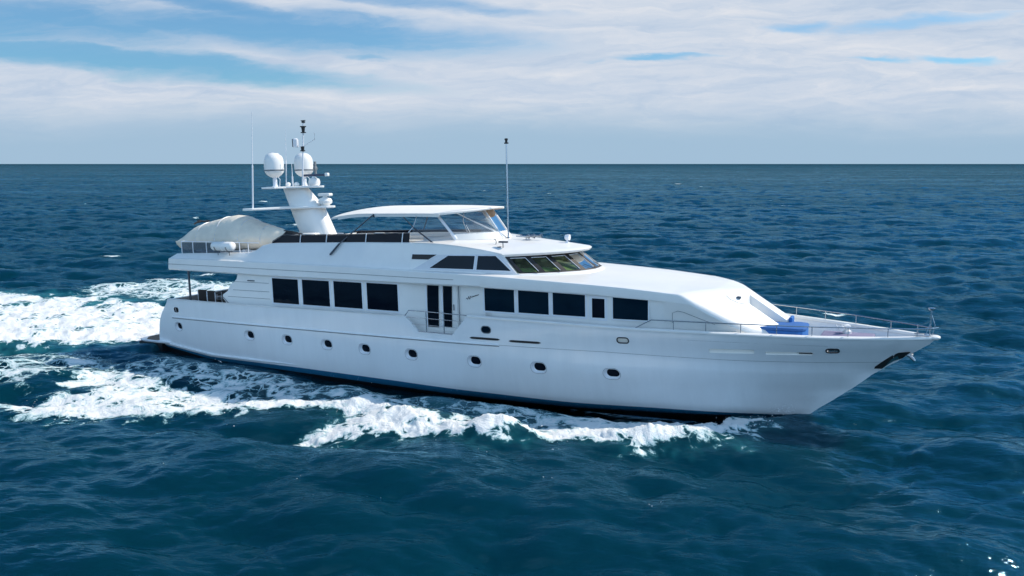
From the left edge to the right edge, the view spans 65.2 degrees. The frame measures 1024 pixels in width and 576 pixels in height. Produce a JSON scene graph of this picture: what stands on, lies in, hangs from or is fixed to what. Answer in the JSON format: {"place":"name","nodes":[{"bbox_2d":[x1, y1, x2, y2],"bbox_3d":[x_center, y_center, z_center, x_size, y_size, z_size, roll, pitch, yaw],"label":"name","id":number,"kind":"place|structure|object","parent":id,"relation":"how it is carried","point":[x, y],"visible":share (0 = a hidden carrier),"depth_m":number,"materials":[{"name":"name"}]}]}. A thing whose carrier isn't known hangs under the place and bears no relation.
{"place":"outdoors","nodes":[
{"label":"outdoors","id":0,"kind":"place"},
{"bbox_2d":[0,164,1023,575],"bbox_3d":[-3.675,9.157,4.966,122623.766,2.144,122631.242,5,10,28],"label":"sea","id":1,"kind":"structure","parent":0,"point":[906,466],"depth_m":28.68,"materials":[{"name":"liquid"}]},
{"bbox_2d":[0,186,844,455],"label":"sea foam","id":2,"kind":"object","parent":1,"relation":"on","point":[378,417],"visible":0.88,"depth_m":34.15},
{"bbox_2d":[9,361,792,497],"bbox_3d":[-2.429,4.069,35.177,28.020,1.226,28.062,5,10,28],"label":"spray","id":3,"kind":"object","parent":2,"relation":"on","point":[478,448],"visible":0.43,"depth_m":30.33,"materials":[{"name":"white liquid"}]},
{"bbox_2d":[139,120,940,421],"bbox_3d":[-2.001,-1.659,37.017,38.747,13.801,7.609,3,9,28],"label":"motor yacht","id":4,"kind":"object","parent":1,"relation":"on","point":[502,313],"visible":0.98,"depth_m":33.37,"materials":[{"name":"white paint"}]},
{"bbox_2d":[198,290,216,300],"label":"deck chair","id":5,"kind":"object","parent":4,"relation":"on","point":[202,295],"visible":0.69,"depth_m":42.10,"materials":[{"name":"brown fabric"}]},
{"bbox_2d":[207,291,221,301],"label":"deck chair","id":6,"kind":"object","parent":4,"relation":"on","point":[212,295],"visible":0.72,"depth_m":41.58,"materials":[{"name":"brown fabric"}]},
{"bbox_2d":[210,241,235,254],"bbox_3d":[-14.374,-1.976,39.820,1.480,0.695,0.503,3,9,28],"label":"life raft canister","id":7,"kind":"object","parent":4,"relation":"on","point":[224,246],"visible":1,"depth_m":39.58,"materials":[{"name":"plastic"}]},
{"bbox_2d":[221,291,226,302],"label":"deck chair","id":8,"kind":"object","parent":4,"relation":"on","point":[222,293],"visible":0.3,"depth_m":41.41,"materials":[{"name":"brown fabric"}]},
{"bbox_2d":[176,215,285,252],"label":"covered tender","id":9,"kind":"object","parent":4,"relation":"on","point":[240,228],"visible":0.6,"depth_m":40.80,"materials":[{"name":"beige fabric"}]},
{"bbox_2d":[283,230,302,234],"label":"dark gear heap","id":10,"kind":"object","parent":4,"relation":"on","point":[287,232],"visible":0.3,"depth_m":40.24,"materials":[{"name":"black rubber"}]},
{"bbox_2d":[760,321,808,334],"bbox_3d":[10.089,1.766,29.801,1.770,0.830,1.538,3,9,28],"label":"foredeck settee","id":11,"kind":"object","parent":4,"relation":"on","point":[789,330],"visible":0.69,"depth_m":29.20,"materials":[{"name":"blue fabric"}]},
{"bbox_2d":[789,315,794,321],"bbox_3d":[10.617,1.247,30.368,0.125,0.350,0.530,3,9,28],"label":"blue headrest","id":12,"kind":"object","parent":11,"relation":"on","point":[791,318],"visible":0.58,"depth_m":30.15,"materials":[{"name":"fabric"}]},
{"bbox_2d":[906,355,915,362],"bbox_3d":[14.096,2.413,28.804,0.805,0.459,0.466,3,9,28],"label":"bow anchor","id":13,"kind":"object","parent":4,"relation":"hanging from","point":[912,358],"visible":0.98,"depth_m":28.61,"materials":[{"name":"metal"}]},
{"bbox_2d":[0,0,1023,163],"label":"sky","id":14,"kind":"structure","parent":0,"point":[82,81],"materials":[{"name":"blue"}]}
]}

